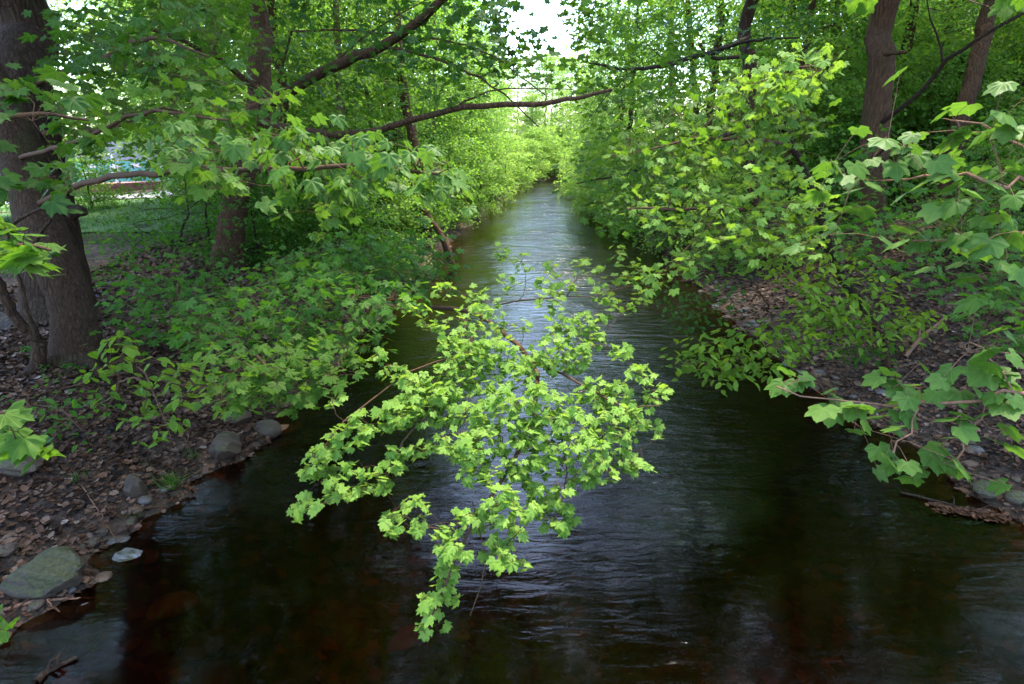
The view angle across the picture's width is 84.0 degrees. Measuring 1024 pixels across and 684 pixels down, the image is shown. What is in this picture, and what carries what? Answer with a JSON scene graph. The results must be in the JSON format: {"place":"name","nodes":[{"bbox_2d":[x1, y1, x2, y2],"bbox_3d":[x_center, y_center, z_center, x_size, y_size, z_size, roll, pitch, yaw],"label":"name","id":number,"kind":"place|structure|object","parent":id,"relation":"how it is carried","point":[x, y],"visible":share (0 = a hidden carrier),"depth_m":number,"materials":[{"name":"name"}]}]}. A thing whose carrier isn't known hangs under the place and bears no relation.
{"place":"outdoors","nodes":[
{"label":"outdoors","id":0,"kind":"place"},
{"bbox_2d":[0,191,252,247],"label":"lawn","id":1,"kind":"structure","parent":0,"point":[113,211],"depth_m":19.18,"materials":[{"name":"green plant"}]},
{"bbox_2d":[64,138,147,210],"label":"woodland shrub","id":2,"kind":"object","parent":1,"relation":"on","point":[94,173],"visible":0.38,"depth_m":20.90,"materials":[{"name":"green plant"}]},
{"bbox_2d":[83,0,297,204],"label":"spring tree","id":3,"kind":"object","parent":1,"relation":"on","point":[147,155],"visible":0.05,"depth_m":21.68,"materials":[{"name":"green plant"}]},
{"bbox_2d":[47,0,857,137],"label":"sky","id":4,"kind":"structure","parent":0,"point":[542,12],"materials":[{"name":"white"}]},
{"bbox_2d":[0,179,1023,683],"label":"water","id":5,"kind":"structure","parent":0,"point":[748,533],"depth_m":5.73,"materials":[{"name":"black liquid"}]},
{"bbox_2d":[32,652,76,683],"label":"fallen stick","id":6,"kind":"object","parent":5,"relation":"on","point":[40,677],"visible":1,"depth_m":4.51,"materials":[{"name":"brown wood"}]},
{"bbox_2d":[925,502,1014,522],"bbox_3d":[5.152,1.904,6.396,0.870,0.075,0.285,6,21,16],"label":"leaf raft","id":7,"kind":"object","parent":5,"relation":"on","point":[986,515],"visible":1,"depth_m":6.38,"materials":[{"name":"brown plant"}]},
{"bbox_2d":[0,0,1023,644],"bbox_3d":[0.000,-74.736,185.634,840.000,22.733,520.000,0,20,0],"label":"ground","id":8,"kind":"structure","parent":0,"point":[154,450],"depth_m":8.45,"materials":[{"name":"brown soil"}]},
{"bbox_2d":[0,457,44,477],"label":"boulder","id":9,"kind":"object","parent":8,"relation":"on","point":[7,469],"visible":0.65,"depth_m":6.05,"materials":[{"name":"grey stone"}]},
{"bbox_2d":[0,208,51,372],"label":"crooked shrub","id":10,"kind":"object","parent":8,"relation":"on","point":[35,338],"visible":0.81,"depth_m":7.25,"materials":[{"name":"brown plant"}]},
{"bbox_2d":[0,546,86,599],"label":"boulder","id":11,"kind":"object","parent":8,"relation":"on","point":[50,572],"visible":0.98,"depth_m":5.11,"materials":[{"name":"grey stone"}]},
{"bbox_2d":[0,62,107,643],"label":"leaves","id":12,"kind":"object","parent":8,"relation":"on","point":[18,446],"visible":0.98,"depth_m":3.32,"materials":[{"name":"green plant"}]},
{"bbox_2d":[14,367,133,453],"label":"round leaved shrub","id":13,"kind":"object","parent":8,"relation":"on","point":[41,412],"visible":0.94,"depth_m":6.15,"materials":[{"name":"green plant"}]},
{"bbox_2d":[46,0,123,161],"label":"spring tree","id":14,"kind":"object","parent":8,"relation":"on","point":[67,18],"visible":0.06,"depth_m":39.07,"materials":[{"name":"green plant"}]},
{"bbox_2d":[75,181,171,192],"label":"wall","id":15,"kind":"structure","parent":8,"relation":"on","point":[147,184],"depth_m":28.04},
{"bbox_2d":[112,548,142,561],"bbox_3d":[-3.897,2.223,5.783,0.300,0.216,0.234,0,20,0],"label":"stone","id":16,"kind":"object","parent":8,"relation":"on","point":[125,554],"visible":0.51,"depth_m":5.73,"materials":[{"name":"grey stone"}]},
{"bbox_2d":[123,474,146,497],"bbox_3d":[-4.281,1.653,6.442,0.222,0.375,0.196,6,21,17],"label":"stone","id":17,"kind":"object","parent":8,"relation":"on","point":[135,486],"visible":0.88,"depth_m":6.37,"materials":[{"name":"grey stone"}]},
{"bbox_2d":[0,0,283,326],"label":"furrowed tree","id":18,"kind":"object","parent":8,"relation":"on","point":[31,32],"visible":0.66,"depth_m":7.20,"materials":[{"name":"green plant"}]},
{"bbox_2d":[73,330,227,448],"bbox_3d":[-3.999,0.445,6.149,3.404,1.841,1.188,16,25,37],"label":"round leaved shrub","id":19,"kind":"object","parent":8,"relation":"on","point":[130,351],"visible":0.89,"depth_m":5.59,"materials":[{"name":"green plant"}]},
{"bbox_2d":[89,134,225,246],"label":"thin sapling","id":20,"kind":"object","parent":8,"relation":"on","point":[107,193],"visible":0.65,"depth_m":13.15,"materials":[{"name":"green plant"}]},
{"bbox_2d":[90,240,244,355],"bbox_3d":[-4.961,-0.485,8.307,1.990,1.973,4.614,-12,23,-29],"label":"maple sapling","id":21,"kind":"object","parent":8,"relation":"on","point":[170,289],"visible":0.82,"depth_m":7.55,"materials":[{"name":"green plant"}]},
{"bbox_2d":[150,466,190,493],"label":"grass tuft","id":22,"kind":"object","parent":8,"relation":"on","point":[168,482],"visible":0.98,"depth_m":6.65,"materials":[{"name":"green plant"}]},
{"bbox_2d":[82,180,285,266],"bbox_3d":[-7.109,-2.851,11.990,4.137,3.210,4.886,-9,22,-24],"label":"thin sapling","id":23,"kind":"object","parent":8,"relation":"on","point":[169,227],"visible":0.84,"depth_m":11.69,"materials":[{"name":"green plant"}]},
{"bbox_2d":[58,0,354,213],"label":"woodland tree","id":24,"kind":"object","parent":8,"relation":"on","point":[161,126],"visible":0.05,"depth_m":17.65,"materials":[{"name":"green plant"}]},
{"bbox_2d":[207,431,241,459],"bbox_3d":[-3.753,1.362,7.432,0.436,0.345,0.431,0,20,0],"label":"boulder","id":25,"kind":"object","parent":8,"relation":"on","point":[224,445],"visible":0.98,"depth_m":7.31,"materials":[{"name":"grey stone"}]},
{"bbox_2d":[0,204,465,403],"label":"ground cover","id":26,"kind":"object","parent":8,"relation":"on","point":[27,347],"visible":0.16,"depth_m":12.32,"materials":[{"name":"green plant"}]},
{"bbox_2d":[0,53,476,398],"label":"leaning maple","id":27,"kind":"object","parent":8,"relation":"on","point":[73,315],"visible":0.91,"depth_m":4.41,"materials":[{"name":"green plant"}]},
{"bbox_2d":[178,177,318,270],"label":"woodland shrub","id":28,"kind":"object","parent":8,"relation":"on","point":[258,257],"visible":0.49,"depth_m":13.29,"materials":[{"name":"green plant"}]},
{"bbox_2d":[192,126,322,236],"bbox_3d":[-7.420,-4.646,16.900,3.892,3.490,3.975,7,21,17],"label":"woodland shrub","id":29,"kind":"object","parent":8,"relation":"on","point":[253,187],"visible":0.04,"depth_m":16.43,"materials":[{"name":"green plant"}]},
{"bbox_2d":[109,0,409,224],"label":"woodland tree","id":30,"kind":"object","parent":8,"relation":"on","point":[272,14],"visible":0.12,"depth_m":16.18,"materials":[{"name":"green plant"}]},
{"bbox_2d":[252,419,281,438],"bbox_3d":[-3.474,1.246,8.076,0.407,0.285,0.357,0,20,0],"label":"boulder","id":31,"kind":"object","parent":8,"relation":"on","point":[270,428],"visible":0.82,"depth_m":7.97,"materials":[{"name":"grey stone"}]},
{"bbox_2d":[190,321,372,420],"bbox_3d":[-2.828,0.309,6.704,1.652,2.035,4.874,-11,23,-28],"label":"maple sapling","id":32,"kind":"object","parent":8,"relation":"on","point":[285,370],"visible":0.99,"depth_m":4.94,"materials":[{"name":"green plant"}]},
{"bbox_2d":[156,256,431,366],"bbox_3d":[-3.177,-0.059,7.319,5.517,2.275,2.833,14,24,33],"label":"maple sapling","id":33,"kind":"object","parent":8,"relation":"on","point":[377,302],"visible":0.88,"depth_m":6.39,"materials":[{"name":"green plant"}]},
{"bbox_2d":[230,0,404,163],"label":"spring tree","id":34,"kind":"object","parent":8,"relation":"on","point":[318,64],"visible":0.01,"depth_m":25.89,"materials":[{"name":"green plant"}]},
{"bbox_2d":[245,150,399,252],"bbox_3d":[-5.461,-3.873,15.914,4.203,3.062,4.076,-8,22,-22],"label":"woodland shrub","id":35,"kind":"object","parent":8,"relation":"on","point":[299,175],"visible":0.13,"depth_m":15.45,"materials":[{"name":"green plant"}]},
{"bbox_2d":[219,0,433,229],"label":"pale tree","id":36,"kind":"object","parent":8,"relation":"on","point":[337,41],"visible":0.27,"depth_m":18.01,"materials":[{"name":"green plant"}]},
{"bbox_2d":[55,0,611,269],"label":"brown maple","id":37,"kind":"object","parent":8,"relation":"on","point":[259,47],"visible":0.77,"depth_m":9.15,"materials":[{"name":"green plant"}]},
{"bbox_2d":[257,185,419,296],"bbox_3d":[-4.333,-2.559,14.275,3.993,2.909,3.872,-2,20,-6],"label":"woodland shrub","id":38,"kind":"object","parent":8,"relation":"on","point":[364,226],"visible":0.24,"depth_m":13.68,"materials":[{"name":"green plant"}]},
{"bbox_2d":[247,225,471,307],"bbox_3d":[-2.816,-0.819,9.549,5.380,2.470,3.541,13,24,33],"label":"maple sapling","id":39,"kind":"object","parent":8,"relation":"on","point":[358,264],"visible":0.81,"depth_m":8.45,"materials":[{"name":"green plant"}]},
{"bbox_2d":[279,0,449,203],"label":"slim tree","id":40,"kind":"object","parent":8,"relation":"on","point":[370,94],"visible":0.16,"depth_m":20.00,"materials":[{"name":"green plant"}]},
{"bbox_2d":[279,0,480,251],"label":"brown stem tree","id":41,"kind":"object","parent":8,"relation":"on","point":[412,138],"visible":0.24,"depth_m":19.48,"materials":[{"name":"green plant"}]},
{"bbox_2d":[321,156,442,273],"bbox_3d":[-3.829,-3.873,17.012,3.975,3.490,3.892,9,22,24],"label":"woodland shrub","id":42,"kind":"object","parent":8,"relation":"on","point":[401,215],"visible":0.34,"depth_m":16.82,"materials":[{"name":"green plant"}]},
{"bbox_2d":[301,0,462,165],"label":"woodland tree","id":43,"kind":"object","parent":8,"relation":"on","point":[386,78],"visible":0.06,"depth_m":24.90,"materials":[{"name":"green plant"}]},
{"bbox_2d":[343,128,463,241],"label":"woodland shrub","id":44,"kind":"object","parent":8,"relation":"on","point":[435,217],"visible":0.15,"depth_m":19.97,"materials":[{"name":"green plant"}]},
{"bbox_2d":[408,172,454,268],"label":"leaning sapling","id":45,"kind":"object","parent":8,"relation":"on","point":[438,231],"visible":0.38,"depth_m":17.80,"materials":[{"name":"brown plant"}]},
{"bbox_2d":[386,128,484,228],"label":"woodland shrub","id":46,"kind":"object","parent":8,"relation":"on","point":[465,218],"visible":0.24,"depth_m":23.78,"materials":[{"name":"green plant"}]},
{"bbox_2d":[378,1,499,210],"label":"slim tree","id":47,"kind":"object","parent":8,"relation":"on","point":[457,126],"visible":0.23,"depth_m":24.52,"materials":[{"name":"green plant"}]},
{"bbox_2d":[386,0,507,186],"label":"spring tree","id":48,"kind":"object","parent":8,"relation":"on","point":[466,78],"visible":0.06,"depth_m":31.27,"materials":[{"name":"green plant"}]},
{"bbox_2d":[411,0,505,193],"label":"slim tree","id":49,"kind":"object","parent":8,"relation":"on","point":[487,138],"visible":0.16,"depth_m":30.47,"materials":[{"name":"green plant"}]},
{"bbox_2d":[418,0,511,157],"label":"woodland tree","id":50,"kind":"object","parent":8,"relation":"on","point":[480,79],"visible":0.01,"depth_m":37.76,"materials":[{"name":"green plant"}]},
{"bbox_2d":[437,131,514,218],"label":"woodland shrub","id":51,"kind":"object","parent":8,"relation":"on","point":[479,158],"visible":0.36,"depth_m":28.39,"materials":[{"name":"green plant"}]},
{"bbox_2d":[437,2,519,181],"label":"woodland tree","id":52,"kind":"object","parent":8,"relation":"on","point":[499,109],"visible":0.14,"depth_m":35.22,"materials":[{"name":"green plant"}]},
{"bbox_2d":[286,242,673,642],"bbox_3d":[-0.839,-0.228,7.927,4.061,2.587,9.148,-6,21,-17],"label":"young maple","id":53,"kind":"object","parent":8,"relation":"on","point":[450,551],"visible":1,"depth_m":4.46,"materials":[{"name":"green plant"}]},
{"bbox_2d":[449,29,530,166],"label":"spring tree","id":54,"kind":"object","parent":8,"relation":"on","point":[506,117],"visible":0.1,"depth_m":48.24,"materials":[{"name":"green plant"}]},
{"bbox_2d":[468,138,519,203],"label":"spring shrub","id":55,"kind":"object","parent":8,"relation":"on","point":[506,178],"visible":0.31,"depth_m":34.69,"materials":[{"name":"green plant"}]},
{"bbox_2d":[486,132,540,191],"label":"spring shrub","id":56,"kind":"object","parent":8,"relation":"on","point":[521,157],"visible":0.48,"depth_m":42.92,"materials":[{"name":"green plant"}]},
{"bbox_2d":[492,55,546,149],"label":"spring tree","id":57,"kind":"object","parent":8,"relation":"on","point":[518,78],"visible":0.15,"depth_m":59.88,"materials":[{"name":"green plant"}]},
{"bbox_2d":[510,92,552,161],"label":"spring tree","id":58,"kind":"object","parent":8,"relation":"on","point":[534,96],"visible":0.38,"depth_m":55.91,"materials":[{"name":"green plant"}]},
{"bbox_2d":[508,138,555,180],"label":"spring shrub","id":59,"kind":"object","parent":8,"relation":"on","point":[530,143],"visible":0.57,"depth_m":51.38,"materials":[{"name":"green plant"}]},
{"bbox_2d":[518,124,566,171],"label":"spring shrub","id":60,"kind":"object","parent":8,"relation":"on","point":[534,132],"visible":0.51,"depth_m":53.79,"materials":[{"name":"green plant"}]},
{"bbox_2d":[514,51,577,158],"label":"spring tree","id":61,"kind":"object","parent":8,"relation":"on","point":[555,71],"visible":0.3,"depth_m":58.30,"materials":[{"name":"green plant"}]},
{"bbox_2d":[526,51,578,139],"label":"spring tree","id":62,"kind":"object","parent":8,"relation":"on","point":[542,85],"visible":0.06,"depth_m":69.09,"materials":[{"name":"green plant"}]},
{"bbox_2d":[533,134,574,177],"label":"spring shrub","id":63,"kind":"object","parent":8,"relation":"on","point":[555,138],"visible":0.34,"depth_m":54.79,"materials":[{"name":"green plant"}]},
{"bbox_2d":[546,55,593,157],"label":"spring tree","id":64,"kind":"object","parent":8,"relation":"on","point":[566,77],"visible":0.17,"depth_m":61.82,"materials":[{"name":"green plant"}]},
{"bbox_2d":[553,137,602,199],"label":"spring shrub","id":65,"kind":"object","parent":8,"relation":"on","point":[568,176],"visible":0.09,"depth_m":38.41,"materials":[{"name":"green plant"}]},
{"bbox_2d":[566,134,653,213],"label":"spring shrub","id":66,"kind":"object","parent":8,"relation":"on","point":[582,174],"visible":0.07,"depth_m":30.25,"materials":[{"name":"green plant"}]},
{"bbox_2d":[564,16,658,156],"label":"spring tree","id":67,"kind":"object","parent":8,"relation":"on","point":[607,84],"visible":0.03,"depth_m":40.74,"materials":[{"name":"green plant"}]},
{"bbox_2d":[537,0,711,222],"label":"spring tree","id":68,"kind":"object","parent":8,"relation":"on","point":[596,115],"visible":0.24,"depth_m":26.82,"materials":[{"name":"green plant"}]},
{"bbox_2d":[555,0,696,176],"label":"woodland tree","id":69,"kind":"object","parent":8,"relation":"on","point":[605,81],"visible":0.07,"depth_m":32.88,"materials":[{"name":"green plant"}]},
{"bbox_2d":[586,136,690,236],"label":"spring shrub","id":70,"kind":"object","parent":8,"relation":"on","point":[620,220],"visible":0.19,"depth_m":24.21,"materials":[{"name":"green plant"}]},
{"bbox_2d":[604,0,730,211],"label":"thin grey tree","id":71,"kind":"object","parent":8,"relation":"on","point":[671,33],"visible":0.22,"depth_m":24.88,"materials":[{"name":"green plant"}]},
{"bbox_2d":[627,147,740,259],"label":"woodland shrub","id":72,"kind":"object","parent":8,"relation":"on","point":[656,241],"visible":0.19,"depth_m":19.87,"materials":[{"name":"green plant"}]},
{"bbox_2d":[612,0,761,178],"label":"light slim tree","id":73,"kind":"object","parent":8,"relation":"on","point":[695,111],"visible":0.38,"depth_m":22.89,"materials":[{"name":"green plant"}]},
{"bbox_2d":[526,0,849,270],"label":"dark limbed maple","id":74,"kind":"object","parent":8,"relation":"on","point":[745,41],"visible":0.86,"depth_m":9.70,"materials":[{"name":"green plant"}]},
{"bbox_2d":[372,1,1023,274],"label":"slope cover","id":75,"kind":"object","parent":8,"relation":"on","point":[990,229],"visible":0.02,"depth_m":15.15,"materials":[{"name":"green plant"}]},
{"bbox_2d":[630,274,769,337],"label":"beech sapling","id":76,"kind":"object","parent":8,"relation":"on","point":[703,304],"visible":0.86,"depth_m":10.73,"materials":[{"name":"green plant"}]},
{"bbox_2d":[659,1,786,126],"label":"spring tree","id":77,"kind":"object","parent":8,"relation":"on","point":[730,19],"visible":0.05,"depth_m":34.01,"materials":[{"name":"green plant"}]},
{"bbox_2d":[622,0,829,211],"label":"woodland tree","id":78,"kind":"object","parent":8,"relation":"on","point":[717,32],"visible":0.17,"depth_m":20.97,"materials":[{"name":"green plant"}]},
{"bbox_2d":[670,162,812,272],"bbox_3d":[6.560,-3.543,16.322,3.534,3.103,3.460,-6,21,-16],"label":"woodland shrub","id":79,"kind":"object","parent":8,"relation":"on","point":[730,178],"visible":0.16,"depth_m":16.16,"materials":[{"name":"green plant"}]},
{"bbox_2d":[600,37,895,346],"bbox_3d":[3.955,-1.155,6.949,6.563,4.542,3.131,-6,21,-17],"label":"reaching maple","id":80,"kind":"object","parent":8,"relation":"on","point":[773,86],"visible":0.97,"depth_m":5.72,"materials":[{"name":"green plant"}]},
{"bbox_2d":[695,0,837,175],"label":"dark thin tree","id":81,"kind":"object","parent":8,"relation":"on","point":[763,16],"visible":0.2,"depth_m":19.17,"materials":[{"name":"green plant"}]},
{"bbox_2d":[654,191,879,289],"bbox_3d":[5.151,-1.759,11.181,4.608,2.406,3.781,0,20,0],"label":"maple sapling","id":82,"kind":"object","parent":8,"relation":"on","point":[741,264],"visible":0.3,"depth_m":10.70,"materials":[{"name":"green plant"}]},
{"bbox_2d":[576,0,1023,495],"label":"sycamore","id":83,"kind":"object","parent":8,"relation":"on","point":[978,370],"visible":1,"depth_m":2.40,"materials":[{"name":"green plant"}]},
{"bbox_2d":[706,0,899,139],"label":"woodland tree","id":84,"kind":"object","parent":8,"relation":"on","point":[779,56],"visible":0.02,"depth_m":25.28,"materials":[{"name":"green plant"}]},
{"bbox_2d":[659,236,947,397],"bbox_3d":[4.063,-0.097,7.439,5.394,2.505,1.704,-8,22,-22],"label":"hornbeam shrub","id":85,"kind":"object","parent":8,"relation":"on","point":[832,312],"visible":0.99,"depth_m":6.98,"materials":[{"name":"green plant"}]},
{"bbox_2d":[685,0,934,221],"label":"woodland tree","id":86,"kind":"object","parent":8,"relation":"on","point":[840,45],"visible":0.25,"depth_m":16.15,"materials":[{"name":"green plant"}]},
{"bbox_2d":[732,0,933,167],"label":"slim tree","id":87,"kind":"object","parent":8,"relation":"on","point":[857,57],"visible":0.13,"depth_m":18.47,"materials":[{"name":"green plant"}]},
{"bbox_2d":[770,119,930,224],"bbox_3d":[9.505,-4.743,16.186,4.076,3.062,4.203,13,24,31],"label":"woodland shrub","id":88,"kind":"object","parent":8,"relation":"on","point":[835,144],"visible":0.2,"depth_m":15.58,"materials":[{"name":"green plant"}]},
{"bbox_2d":[824,335,905,383],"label":"hornbeam shrub","id":89,"kind":"object","parent":8,"relation":"on","point":[877,352],"visible":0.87,"depth_m":8.03,"materials":[{"name":"green plant"}]},
{"bbox_2d":[782,0,1022,142],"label":"woodland tree","id":90,"kind":"object","parent":8,"relation":"on","point":[911,20],"visible":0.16,"depth_m":17.96,"materials":[{"name":"green plant"}]},
{"bbox_2d":[845,26,963,141],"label":"woodland shrub","id":91,"kind":"object","parent":8,"relation":"on","point":[930,40],"visible":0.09,"depth_m":20.06,"materials":[{"name":"green plant"}]},
{"bbox_2d":[805,0,1023,261],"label":"thick oak","id":92,"kind":"object","parent":8,"relation":"on","point":[882,53],"visible":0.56,"depth_m":12.60,"materials":[{"name":"brown plant"}]},
{"bbox_2d":[832,174,1023,315],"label":"maple sapling","id":93,"kind":"object","parent":8,"relation":"on","point":[898,266],"visible":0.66,"depth_m":7.17,"materials":[{"name":"green plant"}]},
{"bbox_2d":[842,41,1023,188],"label":"woodland shrub","id":94,"kind":"object","parent":8,"relation":"on","point":[946,51],"visible":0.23,"depth_m":16.30,"materials":[{"name":"green plant"}]},
{"bbox_2d":[861,0,1023,76],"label":"woodland tree","id":95,"kind":"object","parent":8,"relation":"on","point":[945,20],"visible":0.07,"depth_m":21.46,"materials":[{"name":"green plant"}]},
{"bbox_2d":[891,47,1023,183],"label":"woodland shrub","id":96,"kind":"object","parent":8,"relation":"on","point":[938,92],"visible":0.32,"depth_m":16.09,"materials":[{"name":"green plant"}]},
{"bbox_2d":[929,0,996,205],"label":"slanting tree","id":97,"kind":"object","parent":8,"relation":"on","point":[974,72],"visible":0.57,"depth_m":13.89,"materials":[{"name":"brown plant"}]},
{"bbox_2d":[907,101,1023,264],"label":"woodland shrub","id":98,"kind":"object","parent":8,"relation":"on","point":[1018,118],"visible":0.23,"depth_m":11.15,"materials":[{"name":"green plant"}]},
{"bbox_2d":[925,268,1023,353],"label":"maple sapling","id":99,"kind":"object","parent":8,"relation":"on","point":[997,304],"visible":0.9,"depth_m":6.18,"materials":[{"name":"green plant"}]},
{"bbox_2d":[938,12,1023,130],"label":"woodland shrub","id":100,"kind":"object","parent":8,"relation":"on","point":[1014,33],"visible":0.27,"depth_m":17.03,"materials":[{"name":"green plant"}]},
{"bbox_2d":[971,479,998,498],"bbox_3d":[5.571,1.724,6.683,0.330,0.175,0.291,0,20,0],"label":"boulder","id":101,"kind":"object","parent":8,"relation":"on","point":[979,487],"visible":0.7,"depth_m":6.62,"materials":[{"name":"grey stone"}]},
{"bbox_2d":[969,0,1023,74],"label":"woodland shrub","id":102,"kind":"object","parent":8,"relation":"on","point":[1007,42],"visible":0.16,"depth_m":19.85,"materials":[{"name":"green plant"}]},
{"bbox_2d":[1004,490,1023,504],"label":"stone","id":103,"kind":"object","parent":8,"relation":"on","point":[1015,497],"visible":0.99,"depth_m":6.42,"materials":[{"name":"grey stone"}]},
{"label":"sports court","id":104,"kind":"structure","parent":0,"visible":0},
{"bbox_2d":[65,142,191,182],"bbox_3d":[-25.979,-9.646,30.764,20.235,2.200,0.095,-5,21,-13],"label":"court fence","id":105,"kind":"object","parent":104,"relation":"on","point":[126,164],"visible":0.07,"depth_m":31.73,"materials":[{"name":"grey metal"}]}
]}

